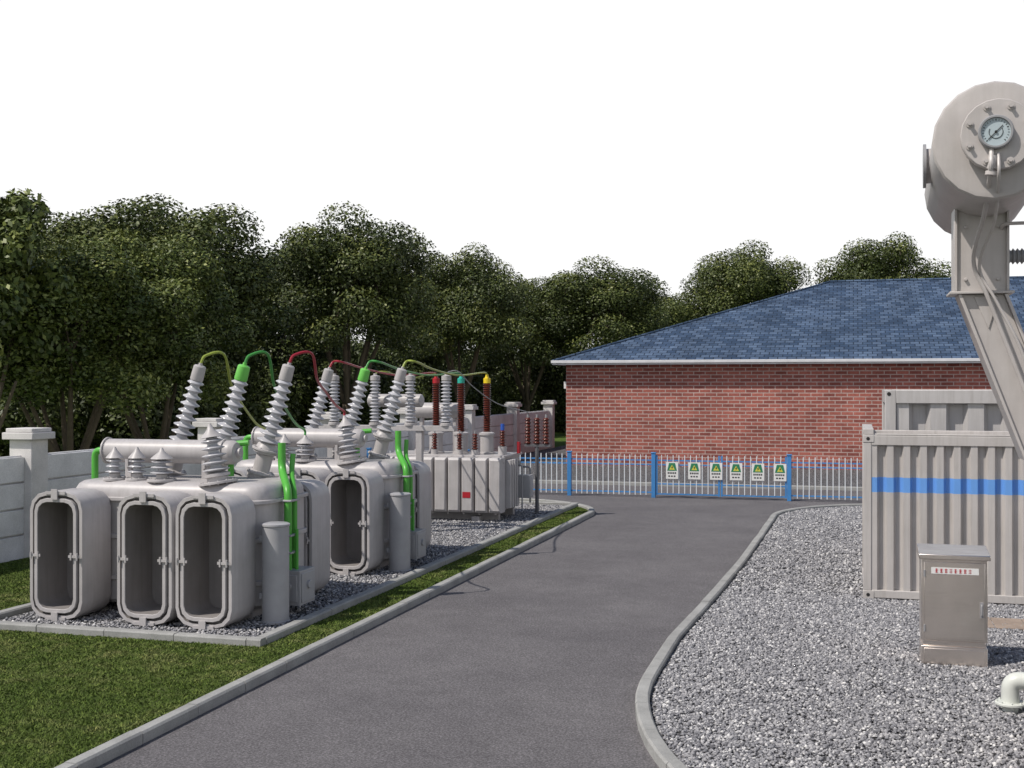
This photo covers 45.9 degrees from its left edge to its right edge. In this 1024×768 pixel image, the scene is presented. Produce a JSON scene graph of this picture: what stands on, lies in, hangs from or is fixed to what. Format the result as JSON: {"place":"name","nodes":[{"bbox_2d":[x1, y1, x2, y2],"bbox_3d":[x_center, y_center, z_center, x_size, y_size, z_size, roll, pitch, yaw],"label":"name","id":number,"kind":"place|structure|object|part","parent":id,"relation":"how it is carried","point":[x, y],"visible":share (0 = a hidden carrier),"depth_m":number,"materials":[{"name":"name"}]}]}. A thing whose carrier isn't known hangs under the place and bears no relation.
{"place":"outdoors","nodes":[
{"label":"outdoors","id":0,"kind":"place"},
{"bbox_2d":[0,507,587,767],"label":"lawn","id":1,"kind":"structure","parent":0,"point":[153,679],"depth_m":13.80,"materials":[{"name":"green plant"}]},
{"bbox_2d":[0,603,33,619],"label":"pad kerb","id":2,"kind":"structure","parent":1,"relation":"on","point":[15,610],"depth_m":17.50,"materials":[{"name":"concrete"}]},
{"bbox_2d":[0,621,265,646],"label":"pad kerb","id":3,"kind":"structure","parent":1,"relation":"on","point":[159,635],"depth_m":15.90,"materials":[{"name":"concrete"}]},
{"bbox_2d":[0,505,556,635],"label":"gravel pad","id":4,"kind":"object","parent":1,"relation":"on","point":[174,626],"depth_m":17.54,"materials":[{"name":"grey gravel"}]},
{"bbox_2d":[30,362,329,629],"bbox_3d":[-4.684,1.505,18.134,3.752,3.679,3.283,0,0,16],"label":"power transformer","id":5,"kind":"object","parent":4,"relation":"on","point":[215,544],"visible":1,"depth_m":17.14,"materials":[{"name":"grey paint"}]},
{"bbox_2d":[2,503,565,636],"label":"gravel stones","id":6,"kind":"object","parent":4,"relation":"on","point":[461,525],"visible":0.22,"depth_m":20.32,"materials":[{"name":"grey gravel"}]},
{"bbox_2d":[226,366,430,575],"bbox_3d":[-3.379,1.505,22.753,3.752,3.679,3.283,0,0,16],"label":"power transformer","id":7,"kind":"object","parent":4,"relation":"on","point":[380,508],"visible":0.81,"depth_m":21.86,"materials":[{"name":"grey paint"}]},
{"bbox_2d":[200,351,265,429],"bbox_3d":[-4.570,0.212,20.645,0.318,1.463,3.804,0,0,4],"label":"power cable","id":8,"kind":"object","parent":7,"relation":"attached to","point":[229,378],"visible":0.71,"depth_m":19.43,"materials":[{"name":"rubber"}]},
{"bbox_2d":[244,350,305,434],"bbox_3d":[-3.824,0.212,20.422,0.315,1.463,3.776,0,0,4],"label":"power cable","id":9,"kind":"object","parent":7,"relation":"attached to","point":[273,381],"visible":0.87,"depth_m":19.25,"materials":[{"name":"green rubber"}]},
{"bbox_2d":[289,351,345,415],"bbox_3d":[-3.088,0.041,20.213,0.312,1.107,3.770,0,0,5],"label":"power cable","id":10,"kind":"object","parent":7,"relation":"attached to","point":[316,376],"visible":1,"depth_m":19.17,"materials":[{"name":"red rubber"}]},
{"bbox_2d":[329,360,436,375],"bbox_3d":[-2.633,-0.320,26.925,0.258,0.289,7.317,0,0,13],"label":"power cable","id":11,"kind":"object","parent":7,"relation":"attached to","point":[343,362],"visible":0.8,"depth_m":25.65,"materials":[{"name":"red rubber"}]},
{"bbox_2d":[365,360,460,375],"bbox_3d":[-1.948,-0.320,26.733,0.262,0.289,7.323,0,0,12],"label":"power cable","id":12,"kind":"object","parent":7,"relation":"attached to","point":[380,362],"visible":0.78,"depth_m":26.07,"materials":[{"name":"rubber"}]},
{"bbox_2d":[402,360,487,375],"bbox_3d":[-1.259,-0.320,26.539,0.264,0.289,7.328,0,0,11],"label":"power cable","id":13,"kind":"object","parent":7,"relation":"attached to","point":[420,363],"visible":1,"depth_m":25.62,"materials":[{"name":"rubber"}]},
{"bbox_2d":[319,373,456,461],"bbox_3d":[-2.758,1.544,27.489,3.250,3.568,0.690,0,0,16],"label":"post insulator rack","id":14,"kind":"object","parent":4,"relation":"on","point":[410,400],"visible":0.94,"depth_m":27.12,"materials":[{"name":"grey ceramic"}]},
{"bbox_2d":[380,371,435,377],"bbox_3d":[-2.442,-0.214,28.893,0.209,0.173,3.333,0,0,20],"label":"power cable","id":15,"kind":"object","parent":14,"relation":"attached to","point":[405,377],"visible":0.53,"depth_m":28.02,"materials":[{"name":"rubber"}]},
{"bbox_2d":[447,370,528,413],"bbox_3d":[-0.473,0.240,28.906,0.175,1.102,4.468,0,0,24],"label":"power cable","id":16,"kind":"object","parent":14,"relation":"attached to","point":[484,395],"visible":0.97,"depth_m":28.74,"materials":[{"name":"grey metal"}]},
{"bbox_2d":[386,374,532,520],"bbox_3d":[-1.312,1.542,30.355,3.495,3.565,2.288,0,0,16],"label":"finned transformer","id":17,"kind":"object","parent":4,"relation":"on","point":[486,482],"visible":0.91,"depth_m":29.44,"materials":[{"name":"grey paint"}]},
{"bbox_2d":[524,414,550,513],"bbox_3d":[0.649,2.055,30.886,0.700,2.550,0.240,0,0,16],"label":"surge arrester stand","id":18,"kind":"object","parent":4,"relation":"on","point":[536,442],"visible":1,"depth_m":30.84,"materials":[{"name":"brown metal"}]},
{"bbox_2d":[96,483,861,767],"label":"asphalt road","id":19,"kind":"structure","parent":0,"point":[541,654],"depth_m":14.64,"materials":[{"name":"grey asphalt"}]},
{"bbox_2d":[54,498,594,767],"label":"road kerb","id":20,"kind":"structure","parent":19,"relation":"on","point":[101,754],"depth_m":14.11,"materials":[{"name":"concrete"}]},
{"bbox_2d":[257,503,577,643],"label":"pad kerb","id":21,"kind":"structure","parent":19,"relation":"on","point":[273,635],"depth_m":19.89,"materials":[{"name":"concrete"}]},
{"bbox_2d":[519,501,578,504],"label":"pad kerb","id":22,"kind":"structure","parent":19,"relation":"on","point":[549,503],"depth_m":33.28,"materials":[{"name":"concrete"}]},
{"bbox_2d":[366,448,861,500],"bbox_3d":[6.498,2.720,35.521,23.150,1.360,0.150,0,0,16],"label":"picket fence","id":23,"kind":"object","parent":19,"relation":"on","point":[569,463],"visible":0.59,"depth_m":36.23,"materials":[{"name":"white metal"}]},
{"bbox_2d":[656,455,786,497],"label":"double gate","id":24,"kind":"structure","parent":23,"relation":"attached to","point":[718,484],"depth_m":35.60,"materials":[{"name":"white metal"}]},
{"bbox_2d":[666,462,677,478],"bbox_3d":[4.759,2.570,35.949,0.360,0.500,0.022,0,0,16],"label":"warning sign","id":25,"kind":"object","parent":24,"relation":"attached to","point":[671,470],"visible":1,"depth_m":35.94,"materials":[{"name":"white metal"}]},
{"bbox_2d":[688,462,699,478],"bbox_3d":[5.394,2.570,35.769,0.360,0.500,0.022,0,0,16],"label":"warning sign","id":26,"kind":"object","parent":24,"relation":"attached to","point":[693,470],"visible":1,"depth_m":35.77,"materials":[{"name":"white metal"}]},
{"bbox_2d":[710,463,721,479],"bbox_3d":[6.010,2.570,35.595,0.360,0.500,0.022,0,0,16],"label":"warning sign","id":27,"kind":"object","parent":24,"relation":"attached to","point":[715,471],"visible":1,"depth_m":35.59,"materials":[{"name":"white metal"}]},
{"bbox_2d":[730,463,741,479],"bbox_3d":[6.568,2.570,35.438,0.360,0.500,0.022,0,0,16],"label":"warning sign","id":28,"kind":"object","parent":24,"relation":"attached to","point":[735,471],"visible":1,"depth_m":35.43,"materials":[{"name":"white metal"}]},
{"bbox_2d":[752,463,763,480],"bbox_3d":[7.175,2.570,35.267,0.360,0.500,0.022,0,0,16],"label":"warning sign","id":29,"kind":"object","parent":24,"relation":"attached to","point":[757,472],"visible":1,"depth_m":35.26,"materials":[{"name":"white metal"}]},
{"bbox_2d":[774,464,785,480],"bbox_3d":[7.781,2.570,35.095,0.360,0.500,0.022,0,0,16],"label":"warning sign","id":30,"kind":"object","parent":24,"relation":"attached to","point":[779,472],"visible":1,"depth_m":35.09,"materials":[{"name":"white metal"}]},
{"bbox_2d":[635,503,861,767],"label":"road kerb","id":31,"kind":"structure","parent":19,"relation":"on","point":[661,753],"depth_m":14.35,"materials":[{"name":"concrete"}]},
{"bbox_2d":[0,0,1023,352],"label":"sky","id":32,"kind":"structure","parent":0,"point":[658,137],"materials":[{"name":"white"}]},
{"bbox_2d":[539,431,565,450],"bbox_3d":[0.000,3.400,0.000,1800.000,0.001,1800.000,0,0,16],"label":"ground","id":33,"kind":"structure","parent":0,"point":[560,438],"depth_m":75.42,"materials":[{"name":"green plant"}]},
{"bbox_2d":[0,188,81,430],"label":"broadleaf tree","id":34,"kind":"object","parent":33,"relation":"on","point":[21,220],"visible":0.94,"depth_m":30.25,"materials":[{"name":"green plant"}]},
{"bbox_2d":[0,234,213,452],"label":"broadleaf tree","id":35,"kind":"object","parent":33,"relation":"on","point":[108,289],"visible":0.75,"depth_m":32.23,"materials":[{"name":"green plant"}]},
{"bbox_2d":[36,211,205,429],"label":"broadleaf tree","id":36,"kind":"object","parent":33,"relation":"on","point":[55,239],"visible":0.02,"depth_m":42.09,"materials":[{"name":"green plant"}]},
{"bbox_2d":[75,230,258,439],"bbox_3d":[-10.934,-0.546,36.456,5.703,8.084,5.829,0,0,0],"label":"broadleaf tree","id":37,"kind":"object","parent":33,"relation":"on","point":[190,279],"visible":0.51,"depth_m":35.83,"materials":[{"name":"green plant"}]},
{"bbox_2d":[45,193,305,414],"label":"broadleaf tree","id":38,"kind":"object","parent":33,"relation":"on","point":[246,277],"visible":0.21,"depth_m":43.81,"materials":[{"name":"green plant"}]},
{"bbox_2d":[0,410,548,562],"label":"panels","id":39,"kind":"object","parent":33,"relation":"on","point":[68,469],"visible":0.33,"depth_m":25.00,"materials":[{"name":"grey concrete"}]},
{"bbox_2d":[10,404,554,557],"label":"pillars","id":40,"kind":"structure","parent":33,"relation":"on","point":[34,453],"depth_m":23.61,"materials":[{"name":"concrete"}]},
{"bbox_2d":[2,400,556,439],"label":"pillar caps","id":41,"kind":"object","parent":40,"relation":"on","point":[31,433],"visible":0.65,"depth_m":23.90,"materials":[{"name":"concrete"}]},
{"bbox_2d":[222,248,360,376],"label":"broadleaf tree","id":42,"kind":"object","parent":33,"relation":"on","point":[293,347],"visible":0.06,"depth_m":57.37,"materials":[{"name":"green plant"}]},
{"bbox_2d":[0,333,605,456],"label":"distant shrubs","id":43,"kind":"object","parent":33,"relation":"on","point":[260,390],"visible":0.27,"depth_m":55.65,"materials":[{"name":"green plant"}]},
{"bbox_2d":[262,200,445,422],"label":"broadleaf tree","id":44,"kind":"object","parent":33,"relation":"on","point":[361,281],"visible":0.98,"depth_m":50.36,"materials":[{"name":"green plant"}]},
{"bbox_2d":[366,267,486,418],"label":"broadleaf tree","id":45,"kind":"object","parent":33,"relation":"on","point":[454,351],"visible":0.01,"depth_m":74.09,"materials":[{"name":"green plant"}]},
{"bbox_2d":[396,242,533,403],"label":"broadleaf tree","id":46,"kind":"object","parent":33,"relation":"on","point":[474,303],"visible":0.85,"depth_m":64.10,"materials":[{"name":"green plant"}]},
{"bbox_2d":[462,275,590,411],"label":"broadleaf tree","id":47,"kind":"object","parent":33,"relation":"on","point":[534,313],"visible":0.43,"depth_m":78.17,"materials":[{"name":"green plant"}]},
{"bbox_2d":[534,254,672,354],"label":"broadleaf tree","id":48,"kind":"object","parent":33,"relation":"on","point":[615,308],"visible":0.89,"depth_m":77.65,"materials":[{"name":"green plant"}]},
{"bbox_2d":[592,290,703,347],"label":"broadleaf tree","id":49,"kind":"object","parent":33,"relation":"on","point":[679,311],"visible":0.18,"depth_m":91.85,"materials":[{"name":"green plant"}]},
{"bbox_2d":[533,480,861,490],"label":"road kerb","id":50,"kind":"structure","parent":33,"relation":"on","point":[649,484],"depth_m":39.89,"materials":[{"name":"concrete"}]},
{"bbox_2d":[678,239,813,317],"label":"broadleaf tree","id":51,"kind":"object","parent":33,"relation":"on","point":[745,278],"visible":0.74,"depth_m":92.73,"materials":[{"name":"green plant"}]},
{"bbox_2d":[566,363,991,469],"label":"brick walls","id":52,"kind":"structure","parent":33,"relation":"on","point":[812,412],"depth_m":48.37,"materials":[{"name":"red brick"}]},
{"bbox_2d":[551,358,980,365],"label":"fascia and soffit","id":53,"kind":"structure","parent":52,"relation":"on","point":[753,361],"depth_m":47.52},
{"bbox_2d":[561,278,1023,362],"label":"hip roof","id":54,"kind":"structure","parent":53,"relation":"on","point":[885,320],"depth_m":50.90,"materials":[{"name":"blue tile"}]},
{"bbox_2d":[551,276,1023,360],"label":"ridge caps","id":55,"kind":"object","parent":54,"relation":"on","point":[829,281],"visible":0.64,"depth_m":55.13,"materials":[{"name":"blue stone"}]},
{"bbox_2d":[810,231,950,285],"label":"broadleaf tree","id":56,"kind":"object","parent":33,"relation":"on","point":[876,264],"visible":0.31,"depth_m":92.89,"materials":[{"name":"green plant"}]},
{"bbox_2d":[519,445,861,486],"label":"gravel apron","id":57,"kind":"object","parent":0,"point":[618,471],"depth_m":44.75,"materials":[{"name":"grey gravel"}]},
{"bbox_2d":[650,509,1023,767],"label":"gravel yard","id":58,"kind":"structure","parent":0,"point":[667,664],"depth_m":13.00,"materials":[{"name":"grey gravel"}]},
{"bbox_2d":[723,505,892,599],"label":"gravel stones","id":59,"kind":"object","parent":58,"relation":"on","point":[845,526],"visible":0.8,"depth_m":23.26,"materials":[{"name":"grey gravel"}]},
{"bbox_2d":[862,424,1023,604],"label":"shipping container","id":60,"kind":"object","parent":58,"relation":"on","point":[943,487],"visible":0.94,"depth_m":18.58,"materials":[{"name":"metal"}]},
{"bbox_2d":[882,390,1007,430],"bbox_3d":[10.014,1.715,22.212,6.100,3.210,2.406,0,0,16],"label":"shipping container","id":61,"kind":"object","parent":58,"relation":"on","point":[961,410],"visible":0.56,"depth_m":21.70,"materials":[{"name":"metal"}]},
{"bbox_2d":[917,543,990,667],"bbox_3d":[5.298,2.658,14.527,0.800,1.384,0.600,0,0,16],"label":"electrical cabinet","id":62,"kind":"object","parent":58,"relation":"on","point":[953,604],"visible":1,"depth_m":14.31,"materials":[{"name":"silver metal"}]},
{"bbox_3d":[5.234,2.715,14.304,0.680,1.210,0.020,0,0,16],"label":"door","id":63,"kind":"part","parent":62,"relation":"part of","materials":[{"name":"silver metal"}]},
{"bbox_2d":[923,81,1023,459],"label":"oil conservator transformer","id":64,"kind":"object","parent":58,"relation":"on","point":[973,171],"visible":1,"depth_m":10.26,"materials":[{"name":"paint"}]},
{"bbox_2d":[988,617,1023,629],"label":"paver path","id":65,"kind":"structure","parent":58,"relation":"on","point":[999,623],"depth_m":16.73,"materials":[{"name":"beige concrete"}]},
{"bbox_2d":[995,672,1023,713],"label":"drain pipe","id":66,"kind":"object","parent":58,"relation":"on","point":[1012,686],"visible":0.96,"depth_m":12.26,"materials":[{"name":"paint"}]}
]}

